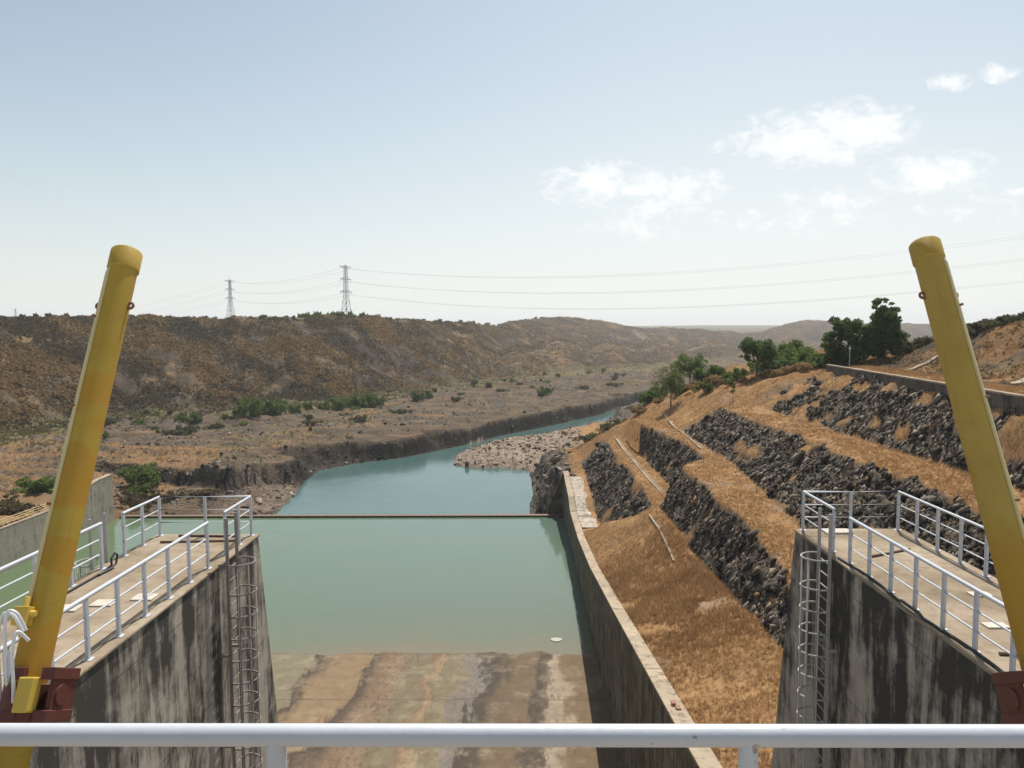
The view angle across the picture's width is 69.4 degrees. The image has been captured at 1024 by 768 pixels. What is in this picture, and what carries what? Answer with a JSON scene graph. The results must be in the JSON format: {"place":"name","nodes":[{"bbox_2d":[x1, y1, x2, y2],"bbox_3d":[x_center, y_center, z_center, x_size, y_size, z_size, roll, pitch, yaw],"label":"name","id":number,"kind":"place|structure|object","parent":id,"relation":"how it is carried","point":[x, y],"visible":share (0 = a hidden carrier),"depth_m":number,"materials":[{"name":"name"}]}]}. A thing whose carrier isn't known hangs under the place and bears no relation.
{"place":"outdoors","nodes":[
{"label":"outdoors","id":0,"kind":"place"},
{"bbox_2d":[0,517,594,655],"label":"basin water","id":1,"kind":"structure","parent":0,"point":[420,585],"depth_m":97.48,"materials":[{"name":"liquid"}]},
{"bbox_2d":[274,410,616,514],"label":"river water","id":2,"kind":"structure","parent":0,"point":[436,482],"depth_m":161.24,"materials":[{"name":"liquid"}]},
{"bbox_2d":[0,316,1023,767],"bbox_3d":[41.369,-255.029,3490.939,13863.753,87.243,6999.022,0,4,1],"label":"terrain","id":3,"kind":"structure","parent":0,"point":[368,448],"depth_m":172.95,"materials":[{"name":"soil"}]},
{"bbox_2d":[0,490,24,506],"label":"dry bush","id":4,"kind":"object","parent":3,"relation":"on","point":[3,502],"visible":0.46,"depth_m":116.36,"materials":[{"name":"plant"}]},
{"bbox_2d":[0,502,43,514],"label":"dry bush","id":5,"kind":"object","parent":3,"relation":"on","point":[14,508],"visible":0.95,"depth_m":109.98,"materials":[{"name":"plant"}]},
{"bbox_2d":[9,475,55,492],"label":"leafy bush","id":6,"kind":"object","parent":3,"relation":"on","point":[43,484],"visible":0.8,"depth_m":125.78,"materials":[{"name":"green plant"}]},
{"bbox_2d":[0,474,113,572],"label":"channel wall","id":7,"kind":"structure","parent":3,"relation":"on","point":[21,538],"depth_m":109.37,"materials":[{"name":"concrete"}]},
{"bbox_2d":[0,504,47,526],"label":"guard fence","id":8,"kind":"object","parent":7,"relation":"on","point":[24,513],"visible":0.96,"depth_m":107.10,"materials":[{"name":"metal"}]},
{"bbox_2d":[119,492,152,509],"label":"dry bush","id":9,"kind":"object","parent":3,"relation":"on","point":[135,502],"visible":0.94,"depth_m":135.76,"materials":[{"name":"plant"}]},
{"bbox_2d":[116,462,158,476],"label":"leafy bush","id":10,"kind":"object","parent":3,"relation":"on","point":[123,470],"visible":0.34,"depth_m":154.89,"materials":[{"name":"green plant"}]},
{"bbox_2d":[125,482,151,494],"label":"leafy bush","id":11,"kind":"object","parent":3,"relation":"on","point":[144,489],"visible":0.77,"depth_m":143.90,"materials":[{"name":"green plant"}]},
{"bbox_2d":[130,417,147,424],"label":"scrub bush","id":12,"kind":"object","parent":3,"relation":"on","point":[138,422],"visible":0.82,"depth_m":215.05,"materials":[{"name":"green plant"}]},
{"bbox_2d":[118,488,160,501],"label":"dry bush","id":13,"kind":"object","parent":3,"relation":"on","point":[150,496],"visible":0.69,"depth_m":140.74,"materials":[{"name":"plant"}]},
{"bbox_2d":[124,466,160,488],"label":"leafy bush","id":14,"kind":"object","parent":3,"relation":"on","point":[147,475],"visible":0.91,"depth_m":147.81,"materials":[{"name":"green plant"}]},
{"bbox_2d":[156,488,187,501],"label":"dry bush","id":15,"kind":"object","parent":3,"relation":"on","point":[170,492],"visible":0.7,"depth_m":144.20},
{"bbox_2d":[162,428,196,435],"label":"olive bush","id":16,"kind":"object","parent":3,"relation":"on","point":[182,433],"visible":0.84,"depth_m":201.53,"materials":[{"name":"green plant"}]},
{"bbox_2d":[175,424,201,431],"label":"olive bush","id":17,"kind":"object","parent":3,"relation":"on","point":[189,428],"visible":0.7,"depth_m":207.68,"materials":[{"name":"green plant"}]},
{"bbox_2d":[181,413,202,422],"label":"dark bush","id":18,"kind":"object","parent":3,"relation":"on","point":[193,416],"visible":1,"depth_m":223.28,"materials":[{"name":"green plant"}]},
{"bbox_2d":[186,488,219,497],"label":"dry bush","id":19,"kind":"object","parent":3,"relation":"on","point":[206,491],"visible":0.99,"depth_m":145.45,"materials":[{"name":"plant"}]},
{"bbox_2d":[225,279,234,316],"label":"power pylon","id":20,"kind":"object","parent":3,"relation":"on","point":[229,281],"visible":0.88,"depth_m":778.43,"materials":[{"name":"metal"}]},
{"bbox_2d":[232,395,263,416],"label":"green bush","id":21,"kind":"object","parent":3,"relation":"on","point":[245,406],"visible":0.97,"depth_m":233.03,"materials":[{"name":"green plant"}]},
{"bbox_2d":[265,397,288,415],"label":"green bush","id":22,"kind":"object","parent":3,"relation":"on","point":[277,407],"visible":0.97,"depth_m":240.25,"materials":[{"name":"green plant"}]},
{"bbox_2d":[287,404,301,413],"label":"green bush","id":23,"kind":"object","parent":3,"relation":"on","point":[293,408],"visible":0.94,"depth_m":245.28,"materials":[{"name":"green plant"}]},
{"bbox_2d":[316,400,329,409],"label":"dark bush","id":24,"kind":"object","parent":3,"relation":"on","point":[322,406],"visible":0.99,"depth_m":253.22,"materials":[{"name":"green plant"}]},
{"bbox_2d":[0,375,656,466],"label":"green weeds","id":25,"kind":"object","parent":3,"relation":"on","point":[23,434],"visible":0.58,"depth_m":205.40,"materials":[{"name":"plant"}]},
{"bbox_2d":[0,377,659,514],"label":"dry weeds","id":26,"kind":"object","parent":3,"relation":"on","point":[38,470],"visible":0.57,"depth_m":171.44,"materials":[{"name":"brown plant"}]},
{"bbox_2d":[330,396,349,409],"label":"green bush","id":27,"kind":"object","parent":3,"relation":"on","point":[338,404],"visible":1,"depth_m":250.76,"materials":[{"name":"green plant"}]},
{"bbox_2d":[119,514,563,517],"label":"weir sill","id":28,"kind":"structure","parent":3,"relation":"on","point":[357,515],"depth_m":131.52,"materials":[{"name":"concrete"}]},
{"bbox_2d":[340,265,351,314],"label":"power pylon","id":29,"kind":"object","parent":3,"relation":"on","point":[346,291],"visible":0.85,"depth_m":567.26,"materials":[{"name":"metal"}]},
{"bbox_2d":[343,259,1016,292],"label":"power line","id":30,"kind":"object","parent":29,"relation":"hanging from","point":[703,288],"visible":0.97,"depth_m":397.67,"materials":[{"name":"metal"}]},
{"bbox_2d":[344,281,1017,308],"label":"power line","id":31,"kind":"object","parent":29,"relation":"hanging from","point":[698,306],"visible":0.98,"depth_m":397.32,"materials":[{"name":"metal"}]},
{"bbox_2d":[344,236,1017,276],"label":"power line","id":32,"kind":"object","parent":29,"relation":"hanging from","point":[725,268],"visible":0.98,"depth_m":387.60,"materials":[{"name":"metal"}]},
{"bbox_2d":[355,238,1021,277],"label":"power line","id":33,"kind":"object","parent":29,"relation":"hanging from","point":[709,271],"visible":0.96,"depth_m":407.26,"materials":[{"name":"metal"}]},
{"bbox_2d":[364,260,1023,293],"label":"power line","id":34,"kind":"object","parent":29,"relation":"hanging from","point":[705,289],"visible":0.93,"depth_m":419.42,"materials":[{"name":"metal"}]},
{"bbox_2d":[348,414,367,421],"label":"olive bush","id":35,"kind":"object","parent":3,"relation":"on","point":[361,418],"visible":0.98,"depth_m":229.25,"materials":[{"name":"green plant"}]},
{"bbox_2d":[350,390,369,407],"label":"dark bush","id":36,"kind":"object","parent":3,"relation":"on","point":[362,403],"visible":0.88,"depth_m":262.46,"materials":[{"name":"green plant"}]},
{"bbox_2d":[95,389,629,514],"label":"river boulders","id":37,"kind":"object","parent":3,"relation":"on","point":[561,452],"visible":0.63,"depth_m":167.42,"materials":[{"name":"stone"}]},
{"bbox_2d":[361,392,376,407],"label":"dark bush","id":38,"kind":"object","parent":3,"relation":"on","point":[371,400],"visible":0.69,"depth_m":266.62,"materials":[{"name":"green plant"}]},
{"bbox_2d":[223,426,584,513],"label":"pale stones","id":39,"kind":"object","parent":3,"relation":"on","point":[292,494],"visible":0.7,"depth_m":194.90,"materials":[{"name":"stone"}]},
{"bbox_2d":[0,313,830,436],"bbox_3d":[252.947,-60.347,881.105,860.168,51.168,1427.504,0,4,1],"label":"dry brush","id":40,"kind":"object","parent":3,"relation":"on","point":[25,329],"visible":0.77,"depth_m":309.91,"materials":[{"name":"plant"}]},
{"bbox_2d":[410,390,424,400],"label":"dark bush","id":41,"kind":"object","parent":3,"relation":"on","point":[414,396],"visible":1,"depth_m":292.62,"materials":[{"name":"green plant"}]},
{"bbox_2d":[271,651,622,767],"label":"spillway apron","id":42,"kind":"object","parent":3,"relation":"on","point":[537,687],"visible":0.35,"depth_m":65.92,"materials":[{"name":"concrete"}]},
{"bbox_2d":[0,534,277,767],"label":"spillway pier","id":43,"kind":"structure","parent":42,"relation":"on","point":[164,662],"depth_m":15.41,"materials":[{"name":"concrete"}]},
{"bbox_2d":[0,522,106,627],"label":"pipe railing","id":44,"kind":"object","parent":43,"relation":"on","point":[33,555],"visible":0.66,"depth_m":15.83,"materials":[{"name":"metal"}]},
{"bbox_2d":[74,513,107,579],"bbox_3d":[-9.880,12.938,18.140,0.792,19.700,0.783,0,4,1],"label":"caged ladder","id":45,"kind":"object","parent":43,"relation":"attached to","point":[91,565],"visible":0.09,"depth_m":17.52,"materials":[{"name":"metal"}]},
{"bbox_2d":[67,552,118,592],"bbox_3d":[-9.235,4.161,15.561,0.116,0.360,3.226,0,4,3],"label":"cable coil","id":46,"kind":"object","parent":43,"relation":"on","point":[110,567],"visible":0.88,"depth_m":16.67,"materials":[{"name":"black rubber"}]},
{"bbox_2d":[0,521,212,683],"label":"pipe railing","id":47,"kind":"object","parent":43,"relation":"on","point":[118,613],"visible":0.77,"depth_m":13.38,"materials":[{"name":"metal"}]},
{"bbox_2d":[120,495,254,556],"bbox_3d":[-8.176,3.565,18.811,2.590,1.091,1.930,0,4,1],"label":"pipe railing","id":48,"kind":"object","parent":43,"relation":"on","point":[160,522],"visible":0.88,"depth_m":18.89,"materials":[{"name":"metal"}]},
{"bbox_2d":[160,539,241,542],"bbox_3d":[-8.025,4.056,19.110,2.056,0.060,0.060,-1,4,-3],"label":"steel bar","id":49,"kind":"object","parent":43,"relation":"on","point":[220,540],"visible":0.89,"depth_m":19.08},
{"bbox_2d":[178,534,234,536],"bbox_3d":[-8.044,4.020,19.609,1.601,0.060,0.060,0,4,2],"label":"steel bar","id":50,"kind":"object","parent":43,"relation":"on","point":[181,535],"visible":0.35,"depth_m":19.59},
{"bbox_2d":[221,512,262,767],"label":"caged ladder","id":51,"kind":"object","parent":43,"relation":"attached to","point":[230,655],"visible":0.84,"depth_m":17.49,"materials":[{"name":"metal"}]},
{"bbox_2d":[771,528,1023,767],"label":"spillway pier","id":52,"kind":"structure","parent":42,"relation":"on","point":[892,660],"depth_m":15.59,"materials":[{"name":"concrete"}]},
{"bbox_2d":[795,508,836,767],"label":"caged ladder","id":53,"kind":"object","parent":52,"relation":"attached to","point":[826,639],"visible":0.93,"depth_m":17.62,"materials":[{"name":"metal"}]},
{"bbox_2d":[799,490,992,577],"bbox_3d":[9.019,3.935,12.400,2.690,1.091,15.185,0,4,1],"label":"pipe railing","id":54,"kind":"object","parent":52,"relation":"on","point":[959,546],"visible":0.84,"depth_m":18.30,"materials":[{"name":"metal"}]},
{"bbox_2d":[837,557,1003,671],"bbox_3d":[7.695,4.282,14.453,0.156,0.106,6.004,0,4,1],"label":"edge cable","id":55,"kind":"object","parent":52,"relation":"on","point":[983,657],"visible":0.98,"depth_m":13.64,"materials":[{"name":"black rubber"}]},
{"bbox_2d":[848,517,1018,670],"bbox_3d":[7.731,4.046,10.944,0.150,1.091,12.435,0,4,1],"label":"pipe railing","id":56,"kind":"object","parent":52,"relation":"on","point":[1012,653],"visible":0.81,"depth_m":13.41,"materials":[{"name":"metal"}]},
{"bbox_2d":[570,477,597,528],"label":"concrete slab","id":57,"kind":"structure","parent":3,"relation":"on","point":[587,520],"depth_m":115.31,"materials":[{"name":"concrete"}]},
{"bbox_2d":[573,433,595,442],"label":"shore bush","id":58,"kind":"object","parent":3,"relation":"on","point":[587,438],"visible":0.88,"depth_m":165.99,"materials":[{"name":"green plant"}]},
{"bbox_2d":[546,471,722,767],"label":"channel wall","id":59,"kind":"structure","parent":3,"relation":"on","point":[638,688],"depth_m":55.00,"materials":[{"name":"concrete"}]},
{"bbox_2d":[630,405,646,412],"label":"russet bush","id":60,"kind":"object","parent":3,"relation":"on","point":[634,409],"visible":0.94,"depth_m":145.79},
{"bbox_2d":[614,436,664,492],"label":"drain channel","id":61,"kind":"object","parent":3,"relation":"on","point":[645,474],"visible":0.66,"depth_m":109.70,"materials":[{"name":"concrete"}]},
{"bbox_2d":[638,390,664,402],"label":"bank bush","id":62,"kind":"object","parent":3,"relation":"on","point":[646,397],"visible":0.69,"depth_m":149.80,"materials":[{"name":"green plant"}]},
{"bbox_2d":[652,385,668,396],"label":"bank bush","id":63,"kind":"object","parent":3,"relation":"on","point":[658,392],"visible":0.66,"depth_m":151.57,"materials":[{"name":"green plant"}]},
{"bbox_2d":[648,514,673,561],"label":"drain channel","id":64,"kind":"object","parent":3,"relation":"on","point":[655,523],"visible":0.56,"depth_m":75.98,"materials":[{"name":"concrete"}]},
{"bbox_2d":[647,363,690,407],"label":"thin tree","id":65,"kind":"object","parent":3,"relation":"on","point":[669,380],"visible":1,"depth_m":132.56,"materials":[{"name":"green plant"}]},
{"bbox_2d":[663,413,703,448],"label":"drain channel","id":66,"kind":"object","parent":3,"relation":"on","point":[683,432],"visible":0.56,"depth_m":110.85,"materials":[{"name":"concrete"}]},
{"bbox_2d":[671,352,708,382],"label":"bushy tree","id":67,"kind":"object","parent":3,"relation":"on","point":[693,364],"visible":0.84,"depth_m":143.79,"materials":[{"name":"green plant"}]},
{"bbox_2d":[678,367,713,383],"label":"bank bush","id":68,"kind":"object","parent":3,"relation":"on","point":[699,374],"visible":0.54,"depth_m":138.94,"materials":[{"name":"green plant"}]},
{"bbox_2d":[691,381,714,392],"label":"bank bush","id":69,"kind":"object","parent":3,"relation":"on","point":[706,387],"visible":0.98,"depth_m":127.22,"materials":[{"name":"green plant"}]},
{"bbox_2d":[708,364,725,376],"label":"bank bush","id":70,"kind":"object","parent":3,"relation":"on","point":[717,370],"visible":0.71,"depth_m":136.89,"materials":[{"name":"green plant"}]},
{"bbox_2d":[710,375,724,383],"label":"russet bush","id":71,"kind":"object","parent":3,"relation":"on","point":[715,380],"visible":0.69,"depth_m":129.34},
{"bbox_2d":[722,371,742,384],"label":"bank scrub","id":72,"kind":"object","parent":3,"relation":"on","point":[728,378],"visible":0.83,"depth_m":123.39,"materials":[{"name":"green plant"}]},
{"bbox_2d":[728,367,752,380],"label":"bank scrub","id":73,"kind":"object","parent":3,"relation":"on","point":[742,372],"visible":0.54,"depth_m":124.80,"materials":[{"name":"green plant"}]},
{"bbox_2d":[733,376,755,384],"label":"russet bush","id":74,"kind":"object","parent":3,"relation":"on","point":[744,380],"visible":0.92,"depth_m":118.42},
{"bbox_2d":[737,337,779,375],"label":"round tree","id":75,"kind":"object","parent":3,"relation":"on","point":[764,351],"visible":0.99,"depth_m":119.45,"materials":[{"name":"green plant"}]},
{"bbox_2d":[746,357,778,371],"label":"bank bush","id":76,"kind":"object","parent":3,"relation":"on","point":[751,365],"visible":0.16,"depth_m":127.72,"materials":[{"name":"green plant"}]},
{"bbox_2d":[755,360,786,371],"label":"bank scrub","id":77,"kind":"object","parent":3,"relation":"on","point":[761,368],"visible":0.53,"depth_m":120.91,"materials":[{"name":"green plant"}]},
{"bbox_2d":[758,368,787,377],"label":"russet bush","id":78,"kind":"object","parent":3,"relation":"on","point":[771,373],"visible":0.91,"depth_m":115.82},
{"bbox_2d":[772,359,797,368],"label":"bank scrub","id":79,"kind":"object","parent":3,"relation":"on","point":[784,363],"visible":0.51,"depth_m":120.82,"materials":[{"name":"green plant"}]},
{"bbox_2d":[777,365,797,374],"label":"russet bush","id":80,"kind":"object","parent":3,"relation":"on","point":[787,369],"visible":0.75,"depth_m":114.72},
{"bbox_2d":[561,320,1023,767],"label":"dry grass","id":81,"kind":"structure","parent":3,"relation":"on","point":[687,609],"depth_m":61.61,"materials":[{"name":"plant"}]},
{"bbox_2d":[780,346,808,362],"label":"bank bush","id":82,"kind":"object","parent":3,"relation":"on","point":[792,352],"visible":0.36,"depth_m":125.43,"materials":[{"name":"green plant"}]},
{"bbox_2d":[777,339,818,353],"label":"bank bush","id":83,"kind":"object","parent":3,"relation":"on","point":[795,343],"visible":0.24,"depth_m":133.07,"materials":[{"name":"green plant"}]},
{"bbox_2d":[582,373,1023,647],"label":"slope rubble","id":84,"kind":"object","parent":3,"relation":"on","point":[769,585],"visible":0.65,"depth_m":65.61,"materials":[{"name":"stone"}]},
{"bbox_2d":[790,362,816,369],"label":"russet bush","id":85,"kind":"object","parent":3,"relation":"on","point":[804,366],"visible":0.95,"depth_m":112.70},
{"bbox_2d":[791,347,822,361],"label":"bank bush","id":86,"kind":"object","parent":3,"relation":"on","point":[804,352],"visible":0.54,"depth_m":122.28,"materials":[{"name":"green plant"}]},
{"bbox_2d":[791,353,823,365],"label":"bank bush","id":87,"kind":"object","parent":3,"relation":"on","point":[810,358],"visible":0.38,"depth_m":116.98,"materials":[{"name":"green plant"}]},
{"bbox_2d":[810,353,843,368],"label":"bank scrub","id":88,"kind":"object","parent":3,"relation":"on","point":[818,362],"visible":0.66,"depth_m":111.60,"materials":[{"name":"green plant"}]},
{"bbox_2d":[823,354,850,365],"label":"bank scrub","id":89,"kind":"object","parent":3,"relation":"on","point":[844,361],"visible":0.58,"depth_m":110.19,"materials":[{"name":"green plant"}]},
{"bbox_2d":[820,315,891,363],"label":"broad tree","id":90,"kind":"object","parent":3,"relation":"on","point":[864,346],"visible":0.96,"depth_m":110.00,"materials":[{"name":"green plant"}]},
{"bbox_2d":[861,297,910,358],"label":"broad tree","id":91,"kind":"object","parent":3,"relation":"on","point":[885,319],"visible":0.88,"depth_m":110.34,"materials":[{"name":"green plant"}]},
{"bbox_2d":[899,340,921,354],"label":"skyline bush","id":92,"kind":"object","parent":3,"relation":"on","point":[907,347],"visible":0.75,"depth_m":110.42,"materials":[{"name":"green plant"}]},
{"bbox_2d":[903,355,937,369],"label":"drain kerb","id":93,"kind":"structure","parent":3,"relation":"on","point":[924,364],"depth_m":96.05,"materials":[{"name":"concrete"}]},
{"bbox_2d":[915,336,933,346],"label":"skyline bush","id":94,"kind":"object","parent":3,"relation":"on","point":[927,341],"visible":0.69,"depth_m":109.06,"materials":[{"name":"green plant"}]},
{"bbox_2d":[826,364,1023,415],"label":"parapet wall","id":95,"kind":"structure","parent":3,"relation":"on","point":[1005,401],"depth_m":69.55,"materials":[{"name":"grey concrete"}]},
{"bbox_2d":[866,320,1023,385],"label":"bank tussocks","id":96,"kind":"object","parent":3,"relation":"on","point":[940,373],"visible":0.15,"depth_m":89.51,"materials":[{"name":"plant"}]},
{"bbox_2d":[966,321,991,329],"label":"skyline bush","id":97,"kind":"object","parent":3,"relation":"on","point":[974,326],"visible":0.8,"depth_m":96.31,"materials":[{"name":"green plant"}]},
{"bbox_2d":[977,318,1004,325],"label":"skyline bush","id":98,"kind":"object","parent":3,"relation":"on","point":[992,321],"visible":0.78,"depth_m":93.58,"materials":[{"name":"green plant"}]},
{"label":"bridge deck","id":99,"kind":"structure","parent":3,"relation":"on","visible":0},
{"bbox_2d":[0,723,1023,767],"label":"pipe railing","id":100,"kind":"object","parent":99,"relation":"on","point":[748,741],"visible":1,"depth_m":1.95,"materials":[{"name":"metal"}]},
{"bbox_2d":[0,0,1023,325],"label":"sky","id":101,"kind":"structure","parent":0,"point":[524,147],"materials":[{"name":"blue"}]},
{"bbox_3d":[-7.089,4.540,9.634,0.750,0.360,0.500,0,4,1],"label":"trunnion pedestal","id":102,"kind":"object","parent":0,"visible":0},
{"bbox_2d":[0,245,142,767],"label":"hydraulic cylinder","id":103,"kind":"object","parent":102,"relation":"on","point":[38,699],"visible":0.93,"depth_m":10.35,"materials":[{"name":"yellow paint"}]},
{"bbox_2d":[0,612,23,697],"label":"hydraulic hose","id":104,"kind":"object","parent":103,"relation":"attached to","point":[17,621],"visible":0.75,"depth_m":9.59,"materials":[{"name":"white rubber"}]},
{"bbox_2d":[3,609,27,686],"bbox_3d":[-6.464,3.897,9.524,0.450,2.044,0.090,-2,4,-24],"label":"hydraulic hose","id":105,"kind":"object","parent":103,"relation":"attached to","point":[19,617],"visible":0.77,"depth_m":9.48,"materials":[{"name":"white rubber"}]},
{"bbox_2d":[10,630,29,702],"bbox_3d":[-6.435,4.027,9.408,0.573,1.811,0.130,-2,4,-23],"label":"hydraulic hose","id":106,"kind":"object","parent":103,"relation":"attached to","point":[23,635],"visible":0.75,"depth_m":9.38,"materials":[{"name":"white rubber"}]},
{"bbox_3d":[7.535,4.476,9.456,0.400,0.360,0.500,0,4,1],"label":"trunnion pedestal","id":107,"kind":"object","parent":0,"visible":0},
{"bbox_2d":[908,236,1023,723],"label":"hydraulic cylinder","id":108,"kind":"object","parent":107,"relation":"on","point":[999,511],"visible":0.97,"depth_m":10.77,"materials":[{"name":"yellow paint"}]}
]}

